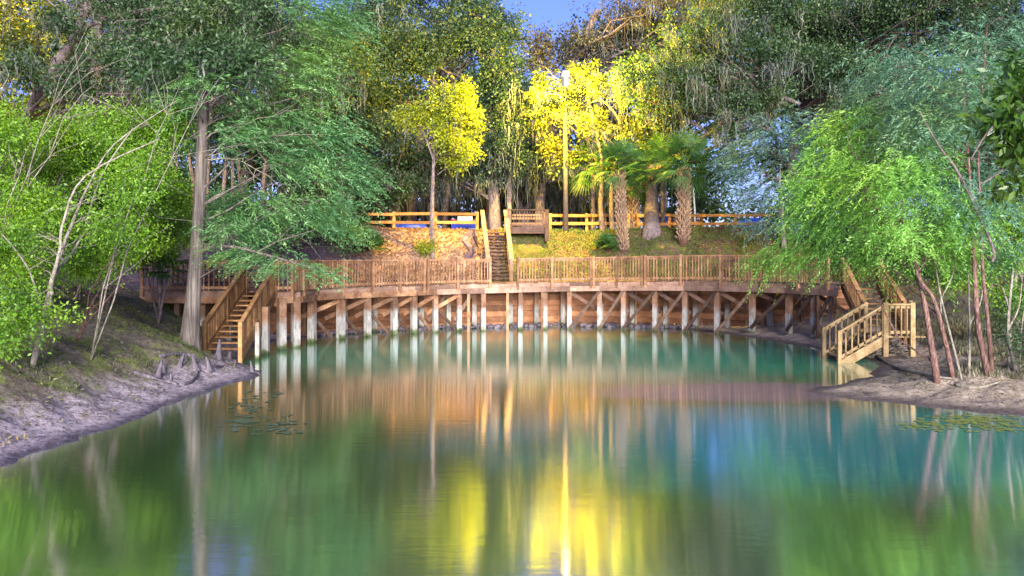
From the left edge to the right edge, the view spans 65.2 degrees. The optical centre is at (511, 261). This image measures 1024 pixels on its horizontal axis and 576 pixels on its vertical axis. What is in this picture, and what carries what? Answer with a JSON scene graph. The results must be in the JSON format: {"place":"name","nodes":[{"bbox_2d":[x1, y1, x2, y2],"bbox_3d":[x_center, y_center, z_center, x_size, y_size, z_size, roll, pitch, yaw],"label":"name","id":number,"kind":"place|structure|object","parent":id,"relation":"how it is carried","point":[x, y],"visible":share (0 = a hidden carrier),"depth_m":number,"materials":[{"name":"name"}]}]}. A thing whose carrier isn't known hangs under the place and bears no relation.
{"place":"outdoors","nodes":[
{"label":"outdoors","id":0,"kind":"place"},
{"bbox_2d":[0,326,1023,575],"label":"water","id":1,"kind":"structure","parent":0,"point":[576,450],"depth_m":11.31,"materials":[{"name":"teal liquid"}]},
{"bbox_2d":[218,389,310,434],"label":"floating leaves","id":2,"kind":"object","parent":1,"relation":"on","point":[235,427],"visible":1,"depth_m":15.02,"materials":[{"name":"green plant"}]},
{"bbox_2d":[881,411,1023,432],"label":"floating algae","id":3,"kind":"object","parent":1,"relation":"on","point":[953,420],"visible":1,"depth_m":14.83,"materials":[{"name":"green plant"}]},
{"bbox_2d":[0,224,1023,466],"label":"ground","id":4,"kind":"structure","parent":0,"point":[21,389],"depth_m":19.97,"materials":[{"name":"brown soil"}]},
{"bbox_2d":[0,0,92,215],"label":"oak tree","id":5,"kind":"object","parent":4,"relation":"on","point":[13,34],"visible":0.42,"depth_m":36.79,"materials":[{"name":"green plant"}]},
{"bbox_2d":[2,231,107,300],"bbox_3d":[-12.591,0.199,21.880,2.241,2.530,3.348,0,0,36],"label":"leafy shrub","id":6,"kind":"object","parent":4,"relation":"on","point":[77,293],"visible":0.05,"depth_m":22.10,"materials":[{"name":"green plant"}]},
{"bbox_2d":[0,90,115,371],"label":"leafy shrub","id":7,"kind":"object","parent":4,"relation":"on","point":[36,189],"visible":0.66,"depth_m":17.10,"materials":[{"name":"green plant"}]},
{"bbox_2d":[0,14,144,282],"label":"bare stems","id":8,"kind":"object","parent":4,"relation":"on","point":[40,136],"visible":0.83,"depth_m":16.89,"materials":[{"name":"grey plant"}]},
{"bbox_2d":[0,101,175,367],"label":"leaning sapling","id":9,"kind":"object","parent":4,"relation":"on","point":[20,237],"visible":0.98,"depth_m":15.84,"materials":[{"name":"green plant"}]},
{"bbox_2d":[0,123,182,227],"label":"oak tree","id":10,"kind":"object","parent":4,"relation":"on","point":[83,199],"depth_m":42.13,"materials":[{"name":"green plant"}]},
{"bbox_2d":[74,252,132,343],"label":"bare stems","id":11,"kind":"object","parent":4,"relation":"on","point":[82,328],"visible":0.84,"depth_m":18.14,"materials":[{"name":"brown plant"}]},
{"bbox_2d":[0,282,210,395],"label":"bank grass","id":12,"kind":"structure","parent":4,"relation":"on","point":[143,325],"depth_m":19.28,"materials":[{"name":"green plant"}]},
{"bbox_2d":[36,0,181,239],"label":"oak tree","id":13,"kind":"object","parent":4,"relation":"on","point":[110,90],"visible":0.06,"depth_m":33.04,"materials":[{"name":"green plant"}]},
{"bbox_2d":[15,83,206,310],"bbox_3d":[-10.268,-1.580,20.995,4.250,7.021,5.383,0,0,-21],"label":"leafy shrub","id":14,"kind":"object","parent":4,"relation":"on","point":[113,131],"visible":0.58,"depth_m":20.58,"materials":[{"name":"green plant"}]},
{"bbox_2d":[64,3,197,191],"bbox_3d":[-16.554,-6.157,34.661,7.815,12.153,4.535,0,0,20],"label":"oak tree","id":15,"kind":"object","parent":4,"relation":"on","point":[148,102],"visible":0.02,"depth_m":34.41,"materials":[{"name":"green plant"}]},
{"bbox_2d":[84,162,208,322],"bbox_3d":[-11.414,-0.502,24.855,3.916,5.588,2.756,0,0,-33],"label":"leafy shrub","id":16,"kind":"object","parent":4,"relation":"on","point":[178,225],"visible":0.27,"depth_m":25.12,"materials":[{"name":"green plant"}]},
{"bbox_2d":[126,246,188,320],"bbox_3d":[-11.250,0.734,25.463,2.024,2.810,2.181,0,0,0],"label":"palmetto","id":17,"kind":"object","parent":4,"relation":"on","point":[161,274],"visible":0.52,"depth_m":25.39,"materials":[{"name":"plant"}]},
{"bbox_2d":[155,360,162,377],"bbox_3d":[-8.131,2.510,18.353,0.258,0.475,0.268,0,0,30],"label":"cypress knee","id":18,"kind":"object","parent":4,"relation":"on","point":[158,373],"visible":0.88,"depth_m":18.34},
{"bbox_2d":[132,370,187,387],"bbox_3d":[-7.995,2.680,18.151,1.199,0.443,0.262,0,0,-12],"label":"root","id":19,"kind":"object","parent":4,"relation":"on","point":[135,372],"visible":1,"depth_m":18.07,"materials":[{"name":"grey plant"}]},
{"bbox_2d":[0,0,323,226],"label":"oak tree","id":20,"kind":"object","parent":4,"relation":"on","point":[180,22],"visible":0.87,"depth_m":25.89,"materials":[{"name":"green plant"}]},
{"bbox_2d":[160,358,168,373],"bbox_3d":[-8.240,2.535,19.012,0.257,0.474,0.303,0,0,-24],"label":"cypress knee","id":21,"kind":"object","parent":4,"relation":"on","point":[164,370],"visible":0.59,"depth_m":18.99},
{"bbox_2d":[176,352,184,368],"bbox_3d":[-8.111,2.460,19.445,0.319,0.484,0.278,0,0,0],"label":"cypress knee","id":22,"kind":"object","parent":4,"relation":"on","point":[179,364],"visible":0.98,"depth_m":19.43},
{"bbox_2d":[73,64,289,359],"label":"bare stems","id":23,"kind":"object","parent":4,"relation":"on","point":[98,323],"visible":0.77,"depth_m":17.77,"materials":[{"name":"brown plant"}]},
{"bbox_2d":[181,371,198,386],"bbox_3d":[-7.589,2.792,19.021,0.184,0.195,1.426,0,0,-6],"label":"root","id":24,"kind":"object","parent":4,"relation":"on","point":[190,381],"visible":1,"depth_m":18.67,"materials":[{"name":"grey plant"}]},
{"bbox_2d":[192,353,200,370],"bbox_3d":[-7.866,2.519,19.867,0.291,0.465,0.269,0,0,-21],"label":"cypress knee","id":25,"kind":"object","parent":4,"relation":"on","point":[195,366],"visible":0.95,"depth_m":19.85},
{"bbox_2d":[159,352,259,373],"bbox_3d":[-7.561,2.632,20.776,1.319,0.742,3.192,0,0,19],"label":"root","id":26,"kind":"object","parent":4,"relation":"on","point":[176,354],"visible":0.73,"depth_m":20.44,"materials":[{"name":"grey plant"}]},
{"bbox_2d":[205,356,214,372],"bbox_3d":[-7.622,2.610,20.161,0.279,0.436,0.264,0,0,0],"label":"cypress knee","id":27,"kind":"object","parent":4,"relation":"on","point":[209,367],"visible":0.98,"depth_m":20.11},
{"bbox_2d":[215,339,223,360],"bbox_3d":[-8.159,2.463,22.207,0.328,0.620,0.377,0,0,0],"label":"cypress knee","id":28,"kind":"object","parent":4,"relation":"on","point":[218,353],"visible":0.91,"depth_m":22.16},
{"bbox_2d":[226,350,231,358],"bbox_3d":[-8.439,2.771,23.792,0.315,0.440,0.298,0,0,0],"label":"cypress knee","id":29,"kind":"object","parent":4,"relation":"on","point":[229,354],"visible":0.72,"depth_m":23.78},
{"bbox_2d":[202,264,276,362],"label":"staircase","id":30,"kind":"structure","parent":4,"relation":"on","point":[253,322],"depth_m":25.06,"materials":[{"name":"brown wood"}]},
{"bbox_2d":[250,361,255,372],"bbox_3d":[-6.925,2.860,21.450,0.252,0.390,0.278,0,0,36],"label":"cypress knee","id":31,"kind":"object","parent":4,"relation":"on","point":[251,368],"visible":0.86,"depth_m":21.39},
{"bbox_2d":[139,187,378,246],"bbox_3d":[-12.036,-1.934,38.610,11.785,3.942,6.432,0,0,-40],"label":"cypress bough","id":32,"kind":"object","parent":4,"relation":"on","point":[354,215],"visible":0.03,"depth_m":39.35,"materials":[{"name":"green plant"}]},
{"bbox_2d":[134,0,404,351],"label":"cypress tree","id":33,"kind":"object","parent":4,"relation":"on","point":[190,331],"visible":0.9,"depth_m":22.16,"materials":[{"name":"green plant"}]},
{"bbox_2d":[206,101,326,184],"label":"bare stems","id":34,"kind":"object","parent":33,"relation":"attached to","point":[209,157],"visible":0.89,"depth_m":21.89,"materials":[{"name":"grey plant"}]},
{"bbox_2d":[185,215,363,293],"bbox_3d":[-6.420,-0.243,21.159,5.500,2.183,2.682,0,0,26],"label":"cypress bough","id":35,"kind":"object","parent":33,"relation":"attached to","point":[230,253],"visible":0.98,"depth_m":21.27,"materials":[{"name":"green plant"}]},
{"bbox_2d":[168,1,390,218],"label":"oak tree","id":36,"kind":"object","parent":4,"relation":"on","point":[364,76],"visible":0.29,"depth_m":36.99,"materials":[{"name":"green plant"}]},
{"bbox_2d":[193,176,376,259],"bbox_3d":[-9.215,-1.423,33.363,7.869,3.924,3.621,0,0,-29],"label":"cypress bough","id":37,"kind":"object","parent":4,"relation":"on","point":[220,203],"visible":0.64,"depth_m":32.79,"materials":[{"name":"plant"}]},
{"bbox_2d":[2,77,667,229],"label":"distant trunks","id":38,"kind":"object","parent":4,"relation":"on","point":[446,206],"visible":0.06,"depth_m":55.16,"materials":[{"name":"brown wood"}]},
{"bbox_2d":[278,0,446,226],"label":"oak tree","id":39,"kind":"object","parent":4,"relation":"on","point":[398,44],"visible":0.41,"depth_m":42.71,"materials":[{"name":"green plant"}]},
{"bbox_2d":[345,224,390,251],"bbox_3d":[-6.495,-1.044,36.229,2.180,1.362,2.473,0,0,-43],"label":"palmetto","id":40,"kind":"object","parent":4,"relation":"on","point":[378,242],"visible":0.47,"depth_m":36.04,"materials":[{"name":"green plant"}]},
{"bbox_2d":[396,224,426,228],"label":"covered boat","id":41,"kind":"object","parent":4,"relation":"on","point":[412,225],"visible":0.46,"depth_m":44.40,"materials":[{"name":"blue fabric"}]},
{"bbox_2d":[361,212,478,228],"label":"rail fence","id":42,"kind":"object","parent":4,"relation":"on","point":[394,222],"visible":0.69,"depth_m":42.48,"materials":[{"name":"yellow wood"}]},
{"bbox_2d":[413,237,440,257],"bbox_3d":[-4.034,-0.502,37.785,1.332,1.308,1.026,0,0,0],"label":"leafy shrub","id":43,"kind":"object","parent":4,"relation":"on","point":[424,247],"visible":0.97,"depth_m":37.64,"materials":[{"name":"green plant"}]},
{"bbox_2d":[323,0,534,220],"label":"oak tree","id":44,"kind":"object","parent":4,"relation":"on","point":[413,207],"visible":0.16,"depth_m":51.88,"materials":[{"name":"green plant"}]},
{"bbox_2d":[385,74,487,258],"bbox_3d":[-3.646,-4.542,39.048,5.144,9.454,2.930,0,0,-7],"label":"slender tree","id":45,"kind":"object","parent":4,"relation":"on","point":[449,129],"visible":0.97,"depth_m":38.94,"materials":[{"name":"yellow plant"}]},
{"bbox_2d":[360,0,562,229],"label":"oak tree","id":46,"kind":"object","parent":4,"relation":"on","point":[472,35],"visible":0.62,"depth_m":45.71,"materials":[{"name":"green plant"}]},
{"bbox_2d":[451,219,475,227],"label":"rowing boat","id":47,"kind":"object","parent":4,"relation":"on","point":[463,225],"visible":0.44,"depth_m":44.29,"materials":[{"name":"blue paint"}]},
{"bbox_2d":[458,216,472,220],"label":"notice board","id":48,"kind":"object","parent":4,"relation":"on","point":[464,218],"visible":0.45,"depth_m":46.98,"materials":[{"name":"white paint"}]},
{"bbox_2d":[462,230,473,258],"bbox_3d":[-2.152,-0.843,39.530,0.637,1.454,2.289,0,0,0],"label":"landscape edging","id":49,"kind":"object","parent":4,"relation":"on","point":[467,244],"visible":1,"depth_m":39.45,"materials":[{"name":"beige stone"}]},
{"bbox_2d":[473,235,481,255],"bbox_3d":[-1.669,-0.760,39.621,0.308,1.076,1.481,0,0,-13],"label":"landscape edging","id":50,"kind":"object","parent":4,"relation":"on","point":[477,242],"visible":0.98,"depth_m":39.59,"materials":[{"name":"brown wood"}]},
{"bbox_2d":[480,210,513,281],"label":"bank staircase","id":51,"kind":"structure","parent":4,"relation":"on","point":[508,250],"depth_m":38.36,"materials":[{"name":"brown wood"}]},
{"bbox_2d":[140,254,875,350],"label":"boardwalk","id":52,"kind":"structure","parent":4,"relation":"on","point":[295,295],"depth_m":33.11,"materials":[{"name":"brown wood"}]},
{"bbox_2d":[321,265,359,283],"bbox_3d":[-7.011,0.575,32.673,0.502,0.884,1.600,0,0,42],"label":"bench","id":53,"kind":"object","parent":52,"relation":"on","point":[345,271],"visible":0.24,"depth_m":33.07,"materials":[{"name":"brown wood"}]},
{"bbox_2d":[724,260,759,280],"bbox_3d":[9.771,0.375,34.217,1.600,0.884,0.501,0,0,32],"label":"bench","id":54,"kind":"object","parent":52,"relation":"on","point":[737,266],"visible":0.24,"depth_m":34.42,"materials":[{"name":"brown wood"}]},
{"bbox_2d":[841,258,906,344],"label":"staircase","id":55,"kind":"structure","parent":52,"relation":"attached to","point":[854,298],"depth_m":27.00,"materials":[{"name":"brown wood"}]},
{"bbox_2d":[477,40,542,226],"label":"oak tree","id":56,"kind":"object","parent":4,"relation":"on","point":[508,142],"visible":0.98,"depth_m":44.43,"materials":[{"name":"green plant"}]},
{"bbox_2d":[317,322,705,335],"bbox_3d":[-0.096,2.945,34.822,17.062,0.363,4.011,0,0,-13],"label":"rubble","id":57,"kind":"object","parent":4,"relation":"on","point":[531,325],"visible":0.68,"depth_m":35.95,"materials":[{"name":"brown stone"}]},
{"bbox_2d":[0,0,1023,229],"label":"distant woods","id":58,"kind":"object","parent":4,"relation":"on","point":[700,207],"visible":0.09,"depth_m":62.65,"materials":[{"name":"plant"}]},
{"bbox_2d":[0,284,1023,446],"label":"bank debris","id":59,"kind":"object","parent":4,"relation":"on","point":[70,362],"visible":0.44,"depth_m":18.48,"materials":[{"name":"brown plant"}]},
{"bbox_2d":[0,332,1023,462],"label":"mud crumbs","id":60,"kind":"object","parent":4,"relation":"on","point":[786,339],"visible":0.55,"depth_m":17.76,"materials":[{"name":"brown soil"}]},
{"bbox_2d":[207,283,848,335],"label":"retaining wall","id":61,"kind":"structure","parent":4,"relation":"on","point":[740,316],"depth_m":35.85,"materials":[{"name":"brown wood"}]},
{"bbox_2d":[507,209,548,241],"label":"platform","id":62,"kind":"structure","parent":4,"relation":"on","point":[535,229],"depth_m":40.46,"materials":[{"name":"brown wood"}]},
{"bbox_2d":[472,158,585,226],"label":"oak tree","id":63,"kind":"object","parent":4,"relation":"on","point":[555,191],"visible":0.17,"depth_m":52.33,"materials":[{"name":"green plant"}]},
{"bbox_2d":[345,151,671,229],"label":"moss curtain","id":64,"kind":"object","parent":63,"relation":"hanging from","point":[477,203],"visible":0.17,"depth_m":55.12,"materials":[{"name":"plant"}]},
{"bbox_2d":[561,71,569,230],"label":"street lamp","id":65,"kind":"object","parent":4,"relation":"on","point":[565,79],"visible":0.94,"depth_m":41.89,"materials":[{"name":"metal"}]},
{"bbox_2d":[326,225,808,282],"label":"leaf litter","id":66,"kind":"object","parent":4,"relation":"on","point":[417,229],"visible":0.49,"depth_m":38.60,"materials":[{"name":"brown plant"}]},
{"bbox_2d":[516,58,653,230],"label":"oak tree","id":67,"kind":"object","parent":4,"relation":"on","point":[578,95],"visible":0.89,"depth_m":42.40,"materials":[{"name":"yellow plant"}]},
{"bbox_2d":[549,213,629,232],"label":"rail fence","id":68,"kind":"object","parent":4,"relation":"on","point":[586,223],"visible":0.83,"depth_m":42.88,"materials":[{"name":"yellow wood"}]},
{"bbox_2d":[560,140,628,230],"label":"palm tree","id":69,"kind":"object","parent":4,"relation":"on","point":[585,179],"visible":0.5,"depth_m":43.34,"materials":[{"name":"green plant"}]},
{"bbox_2d":[588,231,620,250],"bbox_3d":[4.694,-0.986,39.776,1.866,1.012,1.860,0,0,40],"label":"palmetto","id":70,"kind":"object","parent":4,"relation":"on","point":[608,240],"visible":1,"depth_m":39.44,"materials":[{"name":"green plant"}]},
{"bbox_2d":[581,137,654,252],"bbox_3d":[5.376,-3.233,39.789,3.822,6.034,3.783,0,0,0],"label":"palm tree","id":71,"kind":"object","parent":4,"relation":"on","point":[615,152],"visible":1,"depth_m":39.51,"materials":[{"name":"green plant"}]},
{"bbox_2d":[514,0,728,226],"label":"oak tree","id":72,"kind":"object","parent":4,"relation":"on","point":[587,42],"visible":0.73,"depth_m":49.30,"materials":[{"name":"green plant"}]},
{"bbox_2d":[607,162,647,227],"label":"palm tree","id":73,"kind":"object","parent":4,"relation":"on","point":[634,202],"visible":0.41,"depth_m":43.20,"materials":[{"name":"brown plant"}]},
{"bbox_2d":[625,128,703,226],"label":"palm tree","id":74,"kind":"object","parent":4,"relation":"on","point":[653,144],"visible":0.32,"depth_m":41.82,"materials":[{"name":"green plant"}]},
{"bbox_2d":[499,224,840,280],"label":"grass","id":75,"kind":"structure","parent":4,"relation":"on","point":[577,232],"depth_m":39.42,"materials":[{"name":"plant"}]},
{"bbox_2d":[642,128,723,246],"bbox_3d":[8.352,-3.644,38.863,4.275,5.931,4.451,0,0,0],"label":"palm tree","id":76,"kind":"object","parent":4,"relation":"on","point":[684,177],"visible":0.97,"depth_m":38.77,"materials":[{"name":"green plant"}]},
{"bbox_2d":[671,213,699,227],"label":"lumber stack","id":77,"kind":"object","parent":4,"relation":"on","point":[694,219],"visible":0.22,"depth_m":44.45,"materials":[{"name":"brown wood"}]},
{"bbox_2d":[692,184,695,212],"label":"flag pole","id":78,"kind":"object","parent":4,"relation":"on","point":[694,200],"visible":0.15,"depth_m":45.46,"materials":[{"name":"white metal"}]},
{"bbox_2d":[601,0,831,239],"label":"oak tree","id":79,"kind":"object","parent":4,"relation":"on","point":[669,94],"visible":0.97,"depth_m":38.59,"materials":[{"name":"green plant"}]},
{"bbox_2d":[636,213,805,227],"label":"rail fence","id":80,"kind":"object","parent":4,"relation":"on","point":[670,215],"visible":0.55,"depth_m":42.67,"materials":[{"name":"brown wood"}]},
{"bbox_2d":[738,218,772,226],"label":"covered boat","id":81,"kind":"object","parent":4,"relation":"on","point":[753,219],"visible":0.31,"depth_m":46.64,"materials":[{"name":"blue fabric"}]},
{"bbox_2d":[704,99,838,251],"bbox_3d":[11.807,-3.775,35.822,6.142,7.114,5.428,0,0,0],"label":"blue cypress","id":82,"kind":"object","parent":4,"relation":"on","point":[749,153],"visible":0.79,"depth_m":35.90,"materials":[{"name":"blue plant"}]},
{"bbox_2d":[678,0,1023,231],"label":"oak tree","id":83,"kind":"object","parent":4,"relation":"on","point":[825,19],"visible":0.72,"depth_m":38.23,"materials":[{"name":"green plant"}]},
{"bbox_2d":[810,341,916,358],"bbox_3d":[11.127,2.803,24.882,3.415,0.811,1.335,0,0,0],"label":"brush pile","id":84,"kind":"object","parent":4,"relation":"on","point":[876,352],"visible":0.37,"depth_m":24.73,"materials":[{"name":"brown plant"}]},
{"bbox_2d":[768,194,969,267],"bbox_3d":[16.419,-1.368,35.233,10.403,4.390,5.302,0,0,30],"label":"laurel hedge","id":85,"kind":"object","parent":4,"relation":"on","point":[776,215],"visible":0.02,"depth_m":36.49,"materials":[{"name":"green plant"}]},
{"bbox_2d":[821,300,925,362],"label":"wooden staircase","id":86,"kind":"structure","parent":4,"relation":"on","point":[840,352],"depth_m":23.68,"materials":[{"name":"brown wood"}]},
{"bbox_2d":[728,101,1022,383],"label":"willow tree","id":87,"kind":"object","parent":4,"relation":"on","point":[824,182],"visible":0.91,"depth_m":18.98,"materials":[{"name":"green plant"}]},
{"bbox_2d":[793,63,976,269],"bbox_3d":[16.625,-4.138,35.670,8.044,9.679,5.909,0,0,0],"label":"willow tree","id":88,"kind":"object","parent":4,"relation":"on","point":[841,93],"visible":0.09,"depth_m":35.23,"materials":[{"name":"green plant"}]},
{"bbox_2d":[874,355,954,378],"bbox_3d":[10.419,2.795,21.501,0.536,0.411,7.049,0,0,11],"label":"root","id":89,"kind":"object","parent":4,"relation":"on","point":[900,368],"visible":0.94,"depth_m":20.44,"materials":[{"name":"brown plant"}]},
{"bbox_2d":[824,8,1023,376],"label":"willow tree","id":90,"kind":"object","parent":4,"relation":"on","point":[950,119],"visible":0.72,"depth_m":18.05,"materials":[{"name":"green plant"}]},
{"bbox_2d":[920,112,995,261],"bbox_3d":[9.469,-1.577,16.906,1.619,3.202,0.255,0,0,0],"label":"dead branch","id":91,"kind":"object","parent":90,"relation":"hanging from","point":[978,213],"visible":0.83,"depth_m":16.98,"materials":[{"name":"brown wood"}]},
{"bbox_2d":[914,233,962,379],"bbox_3d":[9.863,1.136,18.513,0.921,3.799,0.966,0,0,0],"label":"sapling","id":92,"kind":"object","parent":4,"relation":"on","point":[951,339],"visible":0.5,"depth_m":18.38,"materials":[{"name":"brown plant"}]},
{"bbox_2d":[886,0,1023,288],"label":"oak tree","id":93,"kind":"object","parent":4,"relation":"on","point":[989,9],"visible":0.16,"depth_m":31.60,"materials":[{"name":"green plant"}]},
{"bbox_2d":[891,296,1023,379],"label":"spit grass","id":94,"kind":"structure","parent":4,"relation":"on","point":[977,366],"depth_m":23.92,"materials":[{"name":"green plant"}]},
{"bbox_2d":[948,245,988,376],"bbox_3d":[10.595,1.283,18.684,1.072,3.354,0.860,0,0,-28],"label":"sapling","id":95,"kind":"object","parent":4,"relation":"on","point":[970,320],"visible":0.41,"depth_m":18.46,"materials":[{"name":"brown plant"}]},
{"bbox_2d":[923,185,1023,335],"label":"leafy shrub","id":96,"kind":"object","parent":4,"relation":"on","point":[961,283],"visible":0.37,"depth_m":23.85,"materials":[{"name":"green plant"}]},
{"bbox_2d":[953,380,1002,388],"bbox_3d":[10.295,2.708,17.561,1.028,0.185,0.370,0,0,10],"label":"root","id":97,"kind":"object","parent":4,"relation":"on","point":[969,386],"visible":0.98,"depth_m":17.52,"materials":[{"name":"brown plant"}]},
{"bbox_2d":[956,48,1023,210],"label":"magnolia bough","id":98,"kind":"object","parent":4,"relation":"on","point":[1008,116],"visible":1,"depth_m":8.43,"materials":[{"name":"green plant"}]},
{"bbox_2d":[973,285,1023,373],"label":"leafy shrub","id":99,"kind":"object","parent":4,"relation":"on","point":[1016,334],"visible":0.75,"depth_m":18.77,"materials":[{"name":"green plant"}]},
{"bbox_2d":[993,239,1023,373],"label":"sapling","id":100,"kind":"object","parent":4,"relation":"on","point":[1009,323],"visible":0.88,"depth_m":18.47,"materials":[{"name":"green plant"}]},
{"bbox_2d":[0,0,1023,236],"label":"sky","id":101,"kind":"structure","parent":0,"point":[557,10],"materials":[{"name":"blue"}]}
]}

